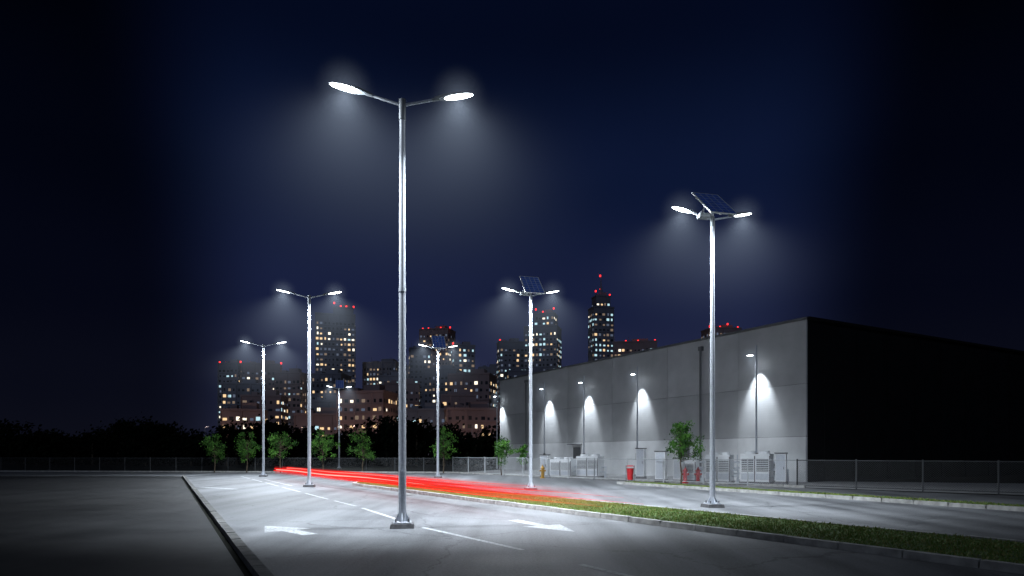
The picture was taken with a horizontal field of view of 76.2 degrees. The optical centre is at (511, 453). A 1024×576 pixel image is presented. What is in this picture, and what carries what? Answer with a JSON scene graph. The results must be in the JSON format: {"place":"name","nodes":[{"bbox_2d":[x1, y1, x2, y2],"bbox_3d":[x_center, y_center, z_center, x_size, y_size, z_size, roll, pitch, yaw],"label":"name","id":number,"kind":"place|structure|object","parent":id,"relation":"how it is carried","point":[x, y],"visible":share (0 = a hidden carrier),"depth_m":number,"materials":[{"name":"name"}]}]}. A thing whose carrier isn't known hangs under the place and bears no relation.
{"place":"outdoors","nodes":[
{"label":"outdoors","id":0,"kind":"place"},
{"bbox_2d":[0,477,243,575],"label":"service road","id":1,"kind":"structure","parent":0,"point":[106,526],"depth_m":13.18,"materials":[{"name":"grey asphalt"}]},
{"bbox_2d":[217,358,240,431],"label":"residential tower","id":2,"kind":"structure","parent":0,"point":[228,371],"depth_m":395.79,"materials":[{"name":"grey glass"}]},
{"bbox_2d":[219,370,239,417],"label":"windows","id":3,"kind":"structure","parent":2,"relation":"in","point":[219,370],"depth_m":395.51,"materials":[{"name":"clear glass"}]},
{"bbox_2d":[220,403,267,429],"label":"apartment block","id":4,"kind":"structure","parent":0,"point":[249,411],"depth_m":220.30,"materials":[{"name":"brick"}]},
{"bbox_2d":[223,417,265,428],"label":"windows","id":5,"kind":"structure","parent":4,"relation":"in","point":[230,418],"depth_m":220.30,"materials":[{"name":"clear glass"}]},
{"bbox_2d":[221,379,266,408],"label":"office tower","id":6,"kind":"structure","parent":0,"point":[232,391],"depth_m":322.94,"materials":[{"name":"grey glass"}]},
{"bbox_2d":[223,388,258,407],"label":"windows","id":7,"kind":"structure","parent":6,"relation":"in","point":[224,395],"depth_m":322.73,"materials":[{"name":"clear glass"}]},
{"bbox_2d":[240,358,282,389],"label":"residential tower","id":8,"kind":"structure","parent":0,"point":[251,370],"depth_m":382.83,"materials":[{"name":"concrete"}]},
{"bbox_2d":[242,372,273,389],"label":"windows","id":9,"kind":"structure","parent":8,"relation":"in","point":[243,372],"depth_m":382.41,"materials":[{"name":"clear glass"}]},
{"bbox_2d":[240,388,288,457],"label":"apartment block","id":10,"kind":"structure","parent":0,"point":[276,404],"depth_m":256.81,"materials":[{"name":"brick"}]},
{"bbox_2d":[243,400,287,424],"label":"windows","id":11,"kind":"structure","parent":10,"relation":"in","point":[244,401],"depth_m":256.68,"materials":[{"name":"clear glass"}]},
{"bbox_2d":[274,368,306,438],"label":"residential tower","id":12,"kind":"structure","parent":0,"point":[291,383],"depth_m":344.66,"materials":[{"name":"concrete"}]},
{"bbox_2d":[276,380,305,429],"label":"windows","id":13,"kind":"structure","parent":12,"relation":"in","point":[297,380],"depth_m":344.64,"materials":[{"name":"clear glass"}]},
{"bbox_2d":[294,403,335,436],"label":"apartment block","id":14,"kind":"structure","parent":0,"point":[325,418],"depth_m":228.68,"materials":[{"name":"brick"}]},
{"bbox_2d":[297,426,335,435],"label":"windows","id":15,"kind":"structure","parent":14,"relation":"in","point":[317,427],"depth_m":228.63,"materials":[{"name":"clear glass"}]},
{"bbox_2d":[311,391,335,412],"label":"apartment block","id":16,"kind":"structure","parent":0,"point":[318,403],"depth_m":257.47,"materials":[{"name":"grey concrete"}]},
{"bbox_2d":[306,366,351,409],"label":"office tower","id":17,"kind":"structure","parent":0,"point":[321,382],"depth_m":333.58,"materials":[{"name":"grey glass"}]},
{"bbox_2d":[312,378,348,398],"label":"windows","id":18,"kind":"structure","parent":17,"relation":"in","point":[313,378],"depth_m":333.46,"materials":[{"name":"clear glass"}]},
{"bbox_2d":[315,302,355,387],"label":"residential tower","id":19,"kind":"structure","parent":0,"point":[335,338],"depth_m":391.79,"materials":[{"name":"black glass"}]},
{"bbox_2d":[316,322,353,386],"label":"windows","id":20,"kind":"structure","parent":19,"relation":"in","point":[329,333],"depth_m":391.77,"materials":[{"name":"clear glass"}]},
{"bbox_2d":[336,379,397,438],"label":"apartment block","id":21,"kind":"structure","parent":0,"point":[359,406],"depth_m":214.41,"materials":[{"name":"brick"}]},
{"bbox_2d":[340,399,396,434],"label":"windows","id":22,"kind":"structure","parent":21,"relation":"in","point":[346,400],"depth_m":214.36,"materials":[{"name":"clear glass"}]},
{"bbox_2d":[362,359,398,388],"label":"office tower","id":23,"kind":"structure","parent":0,"point":[372,371],"depth_m":412.46,"materials":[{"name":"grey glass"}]},
{"bbox_2d":[364,368,397,384],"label":"windows","id":24,"kind":"structure","parent":23,"relation":"in","point":[364,368],"depth_m":412.68,"materials":[{"name":"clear glass"}]},
{"bbox_2d":[378,371,398,384],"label":"office tower","id":25,"kind":"structure","parent":0,"point":[384,377],"depth_m":374.61,"materials":[{"name":"grey glass"}]},
{"bbox_2d":[384,378,420,423],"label":"residential tower","id":26,"kind":"structure","parent":0,"point":[412,393],"depth_m":304.41,"materials":[{"name":"concrete"}]},
{"bbox_2d":[396,391,417,413],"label":"windows","id":27,"kind":"structure","parent":26,"relation":"in","point":[411,405],"depth_m":304.36,"materials":[{"name":"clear glass"}]},
{"bbox_2d":[406,364,408,377],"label":"residential tower","id":28,"kind":"structure","parent":0,"point":[407,371],"depth_m":453.11,"materials":[{"name":"grey concrete"}]},
{"bbox_2d":[408,343,430,407],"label":"office tower","id":29,"kind":"structure","parent":0,"point":[419,358],"depth_m":400.05,"materials":[{"name":"grey concrete"}]},
{"bbox_2d":[409,355,429,407],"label":"windows","id":30,"kind":"structure","parent":29,"relation":"in","point":[424,356],"depth_m":400.18,"materials":[{"name":"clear glass"}]},
{"bbox_2d":[406,401,444,457],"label":"apartment block","id":31,"kind":"structure","parent":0,"point":[428,412],"depth_m":233.60,"materials":[{"name":"brown concrete"}]},
{"bbox_2d":[419,323,455,367],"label":"residential tower","id":32,"kind":"structure","parent":0,"point":[446,332],"depth_m":432.87,"materials":[{"name":"brick"}]},
{"bbox_2d":[420,334,453,367],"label":"windows","id":33,"kind":"structure","parent":32,"relation":"in","point":[443,334],"depth_m":432.06,"materials":[{"name":"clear glass"}]},
{"bbox_2d":[423,363,461,407],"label":"office tower","id":34,"kind":"structure","parent":0,"point":[430,385],"depth_m":353.82,"materials":[{"name":"grey concrete"}]},
{"bbox_2d":[425,377,446,401],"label":"windows","id":35,"kind":"structure","parent":34,"relation":"in","point":[429,377],"depth_m":353.76,"materials":[{"name":"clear glass"}]},
{"bbox_2d":[441,383,476,407],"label":"apartment block","id":36,"kind":"structure","parent":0,"point":[461,396],"depth_m":264.79,"materials":[{"name":"concrete"}]},
{"bbox_2d":[450,338,475,372],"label":"office tower","id":37,"kind":"structure","parent":0,"point":[463,357],"depth_m":395.44,"materials":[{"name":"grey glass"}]},
{"bbox_2d":[451,349,473,371],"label":"windows","id":38,"kind":"structure","parent":37,"relation":"in","point":[468,360],"depth_m":395.22,"materials":[{"name":"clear glass"}]},
{"bbox_2d":[443,396,499,438],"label":"apartment block","id":39,"kind":"structure","parent":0,"point":[474,416],"depth_m":215.87,"materials":[{"name":"brick"}]},
{"bbox_2d":[444,416,495,435],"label":"windows","id":40,"kind":"structure","parent":39,"relation":"in","point":[457,417],"depth_m":215.56,"materials":[{"name":"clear glass"}]},
{"bbox_2d":[448,369,496,407],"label":"residential tower","id":41,"kind":"structure","parent":0,"point":[481,384],"depth_m":293.13,"materials":[{"name":"brick"}]},
{"bbox_2d":[450,381,496,405],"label":"windows","id":42,"kind":"structure","parent":41,"relation":"in","point":[475,382],"depth_m":292.70,"materials":[{"name":"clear glass"}]},
{"bbox_2d":[478,364,496,375],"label":"office tower","id":43,"kind":"structure","parent":0,"point":[492,368],"depth_m":444.22,"materials":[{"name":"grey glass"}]},
{"bbox_2d":[495,402,499,428],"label":"apartment block","id":44,"kind":"structure","parent":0,"point":[498,404],"depth_m":255.37,"materials":[{"name":"brick"}]},
{"bbox_2d":[0,454,1023,575],"bbox_3d":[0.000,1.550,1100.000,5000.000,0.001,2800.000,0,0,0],"label":"ground","id":45,"kind":"structure","parent":0,"point":[227,544],"depth_m":64.84,"materials":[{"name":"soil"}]},
{"bbox_2d":[0,457,452,471],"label":"chain link fence","id":46,"kind":"object","parent":45,"relation":"on","point":[231,466],"visible":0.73,"depth_m":55.36,"materials":[{"name":"grey metal"}]},
{"bbox_2d":[0,412,499,466],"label":"distant trees","id":47,"kind":"object","parent":45,"relation":"on","point":[161,444],"visible":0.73,"depth_m":85.34,"materials":[{"name":"black plant"}]},
{"bbox_2d":[328,380,351,468],"bbox_3d":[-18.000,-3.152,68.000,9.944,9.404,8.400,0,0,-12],"label":"solar street lamp","id":48,"kind":"object","parent":45,"relation":"on","point":[339,384],"visible":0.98,"depth_m":67.96,"materials":[{"name":"metal"}]},
{"bbox_2d":[493,396,497,469],"bbox_3d":[-1.709,-2.506,65.278,4.200,8.113,3.994,0,0,-30],"label":"yard lamp post","id":49,"kind":"object","parent":45,"relation":"on","point":[496,432],"visible":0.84,"depth_m":64.88,"materials":[{"name":"metal"}]},
{"bbox_2d":[496,338,523,401],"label":"office tower","id":50,"kind":"structure","parent":45,"relation":"on","point":[511,350],"depth_m":394.52,"materials":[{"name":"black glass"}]},
{"bbox_2d":[497,349,523,401],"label":"windows","id":51,"kind":"structure","parent":50,"relation":"in","point":[501,349],"depth_m":394.65,"materials":[{"name":"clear glass"}]},
{"bbox_2d":[0,472,1023,575],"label":"parking lot","id":52,"kind":"structure","parent":45,"relation":"on","point":[351,540],"depth_m":13.35,"materials":[{"name":"grey asphalt"}]},
{"bbox_2d":[199,434,225,472],"bbox_3d":[-24.495,-0.070,53.940,1.996,3.250,2.208,0,0,12],"label":"young tree","id":53,"kind":"object","parent":52,"relation":"on","point":[212,444],"visible":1,"depth_m":53.88,"materials":[{"name":"green plant"}]},
{"bbox_2d":[182,475,273,575],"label":"kerb","id":54,"kind":"structure","parent":52,"relation":"on","point":[253,563],"depth_m":10.86,"materials":[{"name":"grey concrete"}]},
{"bbox_2d":[233,431,261,472],"bbox_3d":[-21.932,-0.159,53.800,2.134,3.425,2.107,0,0,36],"label":"young tree","id":55,"kind":"object","parent":52,"relation":"on","point":[244,449],"visible":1,"depth_m":53.82,"materials":[{"name":"green plant"}]},
{"bbox_2d":[204,479,291,488],"bbox_3d":[-14.077,1.542,33.654,4.126,0.001,10.880,0,0,-29],"label":"bay marking","id":56,"kind":"object","parent":52,"relation":"on","point":[230,488],"visible":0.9,"depth_m":29.96,"materials":[{"name":"paint"}]},
{"bbox_2d":[242,341,284,476],"bbox_3d":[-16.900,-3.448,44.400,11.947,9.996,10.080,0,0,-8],"label":"street lamp","id":57,"kind":"object","parent":52,"relation":"on","point":[263,474],"visible":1,"depth_m":44.34,"materials":[{"name":"metal"}]},
{"bbox_2d":[266,431,298,472],"bbox_3d":[-18.811,-0.201,53.557,2.488,3.508,2.907,0,0,6],"label":"young tree","id":58,"kind":"object","parent":52,"relation":"on","point":[273,441],"visible":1,"depth_m":53.52,"materials":[{"name":"green plant"}]},
{"bbox_2d":[265,526,316,534],"bbox_3d":[-4.530,1.542,13.241,2.007,0.001,0.937,0,0,66],"label":"road arrow marking","id":59,"kind":"object","parent":52,"relation":"on","point":[295,530],"visible":1,"depth_m":13.32,"materials":[{"name":"paint"}]},
{"bbox_2d":[276,289,341,486],"bbox_3d":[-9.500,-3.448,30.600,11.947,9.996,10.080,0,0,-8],"label":"street lamp","id":60,"kind":"object","parent":52,"relation":"on","point":[308,483],"visible":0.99,"depth_m":30.54,"materials":[{"name":"metal"}]},
{"bbox_2d":[311,429,340,469],"bbox_3d":[-15.438,-0.270,53.667,2.482,3.648,2.504,0,0,40],"label":"young tree","id":61,"kind":"object","parent":52,"relation":"on","point":[324,443],"visible":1,"depth_m":53.46,"materials":[{"name":"green plant"}]},
{"bbox_2d":[347,429,375,470],"bbox_3d":[-12.498,-0.294,53.462,2.807,3.699,2.473,0,0,-17],"label":"young tree","id":62,"kind":"object","parent":52,"relation":"on","point":[366,450],"visible":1,"depth_m":53.33,"materials":[{"name":"green plant"}]},
{"bbox_2d":[329,81,473,528],"bbox_3d":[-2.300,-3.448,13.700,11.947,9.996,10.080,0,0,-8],"label":"street lamp","id":63,"kind":"object","parent":52,"relation":"on","point":[402,520],"visible":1,"depth_m":13.64,"materials":[{"name":"metal"}]},
{"bbox_2d":[0,470,805,487],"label":"kerb","id":64,"kind":"structure","parent":52,"relation":"on","point":[768,485],"depth_m":52.44,"materials":[{"name":"concrete"}]},
{"bbox_2d":[241,476,631,575],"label":"lane marking","id":65,"kind":"object","parent":52,"relation":"on","point":[606,570],"visible":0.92,"depth_m":11.90,"materials":[{"name":"paint"}]},
{"bbox_2d":[418,336,456,477],"bbox_3d":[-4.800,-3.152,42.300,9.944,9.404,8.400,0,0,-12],"label":"solar street lamp","id":66,"kind":"object","parent":52,"relation":"on","point":[438,342],"visible":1,"depth_m":42.24,"materials":[{"name":"metal"}]},
{"bbox_2d":[429,426,458,472],"bbox_3d":[-5.505,-0.335,52.398,2.370,3.778,2.069,0,0,-36],"label":"young tree","id":67,"kind":"object","parent":52,"relation":"on","point":[443,448],"visible":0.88,"depth_m":52.24,"materials":[{"name":"green plant"}]},
{"bbox_2d":[273,467,636,506],"bbox_3d":[-5.800,0.990,26.500,0.884,0.520,32.586,0,0,-31],"label":"car light trail","id":68,"kind":"object","parent":52,"relation":"on","point":[382,479],"visible":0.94,"depth_m":23.07,"materials":[{"name":"red"}]},
{"bbox_2d":[493,436,514,474],"bbox_3d":[-0.611,0.094,47.212,1.612,2.923,1.858,0,0,-10],"label":"young tree","id":69,"kind":"object","parent":52,"relation":"on","point":[501,448],"visible":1,"depth_m":46.87,"materials":[{"name":"green plant"}]},
{"bbox_2d":[502,276,558,489],"bbox_3d":[0.800,-3.152,28.000,9.944,9.404,8.400,0,0,-12],"label":"solar street lamp","id":70,"kind":"object","parent":52,"relation":"on","point":[531,285],"visible":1,"depth_m":27.94,"materials":[{"name":"metal"}]},
{"bbox_2d":[509,520,574,531],"bbox_3d":[0.632,1.542,14.116,0.894,0.001,2.567,0,0,-14],"label":"road arrow marking","id":71,"kind":"object","parent":52,"relation":"on","point":[554,527],"visible":1,"depth_m":13.87,"materials":[{"name":"paint"}]},
{"bbox_2d":[540,465,545,477],"bbox_3d":[1.950,1.120,41.487,0.400,0.860,0.354,0,0,0],"label":"fire hydrant","id":72,"kind":"object","parent":52,"relation":"on","point":[542,470],"visible":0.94,"depth_m":41.42,"materials":[{"name":"yellow metal"}]},
{"bbox_2d":[539,454,550,476],"bbox_3d":[2.200,0.792,43.600,0.580,1.515,0.500,0,0,30],"label":"electrical cabinet","id":73,"kind":"object","parent":52,"relation":"on","point":[547,466],"visible":0.7,"depth_m":43.43,"materials":[{"name":"metal"}]},
{"bbox_2d":[452,457,795,485],"bbox_3d":[3.729,0.890,41.172,1.130,1.320,29.204,0,0,-38],"label":"chain link fence","id":74,"kind":"object","parent":52,"relation":"on","point":[594,478],"visible":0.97,"depth_m":36.08,"materials":[{"name":"silver metal"}]},
{"bbox_2d":[626,465,634,480],"bbox_3d":[6.150,1.075,34.000,0.455,0.950,0.437,0,0,0],"label":"red litter bin","id":75,"kind":"object","parent":52,"relation":"on","point":[630,473],"visible":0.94,"depth_m":33.88,"materials":[{"name":"red metal"}]},
{"bbox_2d":[654,451,667,481],"bbox_3d":[8.200,0.693,35.900,0.630,1.715,0.500,0,0,30],"label":"electrical cabinet","id":76,"kind":"object","parent":52,"relation":"on","point":[660,454],"visible":0.77,"depth_m":35.73,"materials":[{"name":"metal"}]},
{"bbox_2d":[664,420,704,483],"bbox_3d":[8.677,-0.101,33.132,2.280,3.307,1.846,0,0,30],"label":"young tree","id":77,"kind":"object","parent":52,"relation":"on","point":[684,439],"visible":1,"depth_m":32.98,"materials":[{"name":"green plant"}]},
{"bbox_2d":[682,467,688,482],"bbox_3d":[9.150,1.120,34.487,0.400,0.860,0.354,0,0,0],"label":"fire hydrant","id":78,"kind":"object","parent":52,"relation":"on","point":[685,475],"visible":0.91,"depth_m":34.41,"materials":[{"name":"red metal"}]},
{"bbox_2d":[352,481,1023,573],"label":"kerb","id":79,"kind":"structure","parent":52,"relation":"on","point":[1003,566],"depth_m":11.70,"materials":[{"name":"concrete"}]},
{"bbox_2d":[357,481,1023,563],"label":"grass median","id":80,"kind":"object","parent":52,"relation":"on","point":[986,548],"depth_m":12.63,"materials":[{"name":"green plant"}]},
{"bbox_2d":[672,192,751,507],"bbox_3d":[5.800,-3.152,18.900,9.944,9.404,8.400,0,0,-12],"label":"solar street lamp","id":81,"kind":"object","parent":52,"relation":"on","point":[712,204],"visible":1,"depth_m":18.84,"materials":[{"name":"metal"}]},
{"bbox_2d":[617,482,1023,511],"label":"kerb","id":82,"kind":"structure","parent":52,"relation":"on","point":[976,506],"depth_m":21.84,"materials":[{"name":"concrete"}]},
{"bbox_2d":[625,481,1023,506],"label":"grass verge","id":83,"kind":"object","parent":52,"relation":"on","point":[942,500],"depth_m":22.50,"materials":[{"name":"green plant"}]},
{"bbox_2d":[524,307,561,369],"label":"residential tower","id":84,"kind":"structure","parent":45,"relation":"on","point":[546,341],"depth_m":392.89,"materials":[{"name":"black glass"}]},
{"bbox_2d":[525,316,560,369],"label":"windows","id":85,"kind":"structure","parent":84,"relation":"in","point":[554,364],"depth_m":393.11,"materials":[{"name":"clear glass"}]},
{"bbox_2d":[587,275,614,360],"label":"office tower","id":86,"kind":"structure","parent":45,"relation":"on","point":[601,332],"depth_m":395.75,"materials":[{"name":"black glass"}]},
{"bbox_2d":[588,303,612,359],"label":"windows","id":87,"kind":"structure","parent":86,"relation":"in","point":[595,303],"depth_m":395.71,"materials":[{"name":"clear glass"}]},
{"bbox_2d":[612,337,656,355],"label":"residential tower","id":88,"kind":"structure","parent":45,"relation":"on","point":[625,347],"depth_m":395.03,"materials":[{"name":"brick"}]},
{"bbox_2d":[615,348,651,355],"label":"windows","id":89,"kind":"structure","parent":88,"relation":"in","point":[646,348],"depth_m":395.32,"materials":[{"name":"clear glass"}]},
{"bbox_2d":[694,467,701,480],"bbox_3d":[9.800,1.120,34.387,0.400,0.860,0.354,0,0,0],"label":"fire hydrant","id":90,"kind":"object","parent":45,"relation":"on","point":[697,474],"visible":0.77,"depth_m":34.32,"materials":[{"name":"red metal"}]},
{"bbox_2d":[499,316,1023,481],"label":"warehouse building","id":91,"kind":"structure","parent":45,"relation":"on","point":[828,389],"depth_m":41.95,"materials":[{"name":"concrete"}]},
{"bbox_2d":[796,459,1023,494],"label":"chain link fence","id":92,"kind":"object","parent":45,"relation":"on","point":[922,475],"visible":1,"depth_m":26.70,"materials":[{"name":"grey metal"}]},
{"bbox_2d":[0,0,1023,448],"label":"sky","id":93,"kind":"structure","parent":0,"point":[168,167],"materials":[{"name":"blue"}]},
{"bbox_2d":[504,362,544,378],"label":"residential tower","id":94,"kind":"structure","parent":0,"point":[510,373],"depth_m":321.55,"materials":[{"name":"black concrete"}]},
{"bbox_2d":[701,321,741,337],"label":"residential tower","id":95,"kind":"structure","parent":0,"point":[723,329],"depth_m":393.81,"materials":[{"name":"brick"}]},
{"bbox_2d":[474,469,1023,494],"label":"yard pavement","id":96,"kind":"structure","parent":0,"point":[876,484],"depth_m":31.86,"materials":[{"name":"concrete"}]},
{"bbox_2d":[515,444,528,464],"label":"young tree","id":97,"kind":"object","parent":96,"relation":"on","point":[522,450],"visible":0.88,"depth_m":46.41,"materials":[{"name":"green plant"}]},
{"bbox_2d":[540,383,544,453],"bbox_3d":[2.623,-2.506,57.678,4.200,8.113,3.994,0,0,-30],"label":"yard lamp post","id":98,"kind":"object","parent":96,"relation":"on","point":[544,417],"visible":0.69,"depth_m":57.26,"materials":[{"name":"metal"}]},
{"bbox_2d":[550,457,575,475],"bbox_3d":[3.526,0.875,43.127,1.890,1.350,1.100,0,0,30],"label":"air conditioning unit","id":99,"kind":"object","parent":96,"relation":"on","point":[561,467],"visible":0.79,"depth_m":42.76,"materials":[{"name":"paint"}]},
{"bbox_2d":[578,376,584,453],"bbox_3d":[5.530,-2.506,52.578,4.200,8.113,3.994,0,0,-30],"label":"yard lamp post","id":100,"kind":"object","parent":96,"relation":"on","point":[583,419],"visible":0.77,"depth_m":52.17,"materials":[{"name":"metal"}]},
{"bbox_2d":[576,454,605,477],"bbox_3d":[5.226,0.775,42.528,1.890,1.550,1.200,0,0,30],"label":"air conditioning unit","id":101,"kind":"object","parent":96,"relation":"on","point":[586,468],"visible":0.84,"depth_m":42.15,"materials":[{"name":"paint"}]},
{"bbox_2d":[631,366,637,475],"bbox_3d":[8.722,-2.506,46.978,4.200,8.113,3.994,0,0,-30],"label":"yard lamp post","id":102,"kind":"object","parent":96,"relation":"on","point":[636,411],"visible":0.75,"depth_m":46.56,"materials":[{"name":"metal"}]},
{"bbox_2d":[635,448,646,478],"bbox_3d":[8.000,0.593,40.500,0.580,1.915,0.500,0,0,30],"label":"electrical cabinet","id":103,"kind":"object","parent":96,"relation":"on","point":[640,454],"visible":0.83,"depth_m":40.31,"materials":[{"name":"metal"}]},
{"bbox_2d":[672,458,684,479],"bbox_3d":[9.100,0.892,35.600,0.580,1.315,0.500,0,0,30],"label":"electrical cabinet","id":104,"kind":"object","parent":96,"relation":"on","point":[676,463],"visible":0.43,"depth_m":35.45,"materials":[{"name":"metal"}]},
{"bbox_2d":[683,457,702,480],"bbox_3d":[9.926,0.875,36.428,1.490,1.350,0.900,0,0,30],"label":"air conditioning unit","id":105,"kind":"object","parent":96,"relation":"on","point":[693,468],"visible":0.35,"depth_m":36.00,"materials":[{"name":"paint"}]},
{"bbox_2d":[705,452,738,482],"bbox_3d":[11.126,0.725,34.528,1.640,1.650,1.200,0,0,30],"label":"air conditioning unit","id":106,"kind":"object","parent":96,"relation":"on","point":[725,455],"visible":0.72,"depth_m":34.10,"materials":[{"name":"paint"}]},
{"bbox_2d":[696,455,774,474],"bbox_3d":[12.188,0.800,35.057,4.642,1.500,0.203,0,0,31],"label":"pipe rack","id":107,"kind":"object","parent":96,"relation":"on","point":[734,468],"visible":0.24,"depth_m":35.11,"materials":[{"name":"metal"}]},
{"bbox_2d":[747,345,757,453],"bbox_3d":[13.852,-2.506,37.978,4.200,8.113,3.994,0,0,-30],"label":"yard lamp post","id":108,"kind":"object","parent":96,"relation":"on","point":[755,355],"visible":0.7,"depth_m":37.58,"materials":[{"name":"metal"}]},
{"bbox_2d":[739,451,774,483],"bbox_3d":[12.876,0.700,33.928,1.840,1.700,1.300,0,0,30],"label":"air conditioning unit","id":109,"kind":"object","parent":96,"relation":"on","point":[762,456],"visible":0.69,"depth_m":33.51,"materials":[{"name":"paint"}]},
{"bbox_2d":[774,453,787,484],"bbox_3d":[13.600,0.743,33.000,0.580,1.615,0.500,0,0,30],"label":"electrical cabinet","id":110,"kind":"object","parent":96,"relation":"on","point":[780,456],"visible":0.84,"depth_m":32.82,"materials":[{"name":"metal"}]},
{"bbox_2d":[774,458,788,481],"bbox_3d":[14.226,0.900,35.227,1.290,1.300,0.900,0,0,30],"label":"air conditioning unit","id":111,"kind":"object","parent":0,"point":[787,473],"visible":0.11,"depth_m":34.88,"materials":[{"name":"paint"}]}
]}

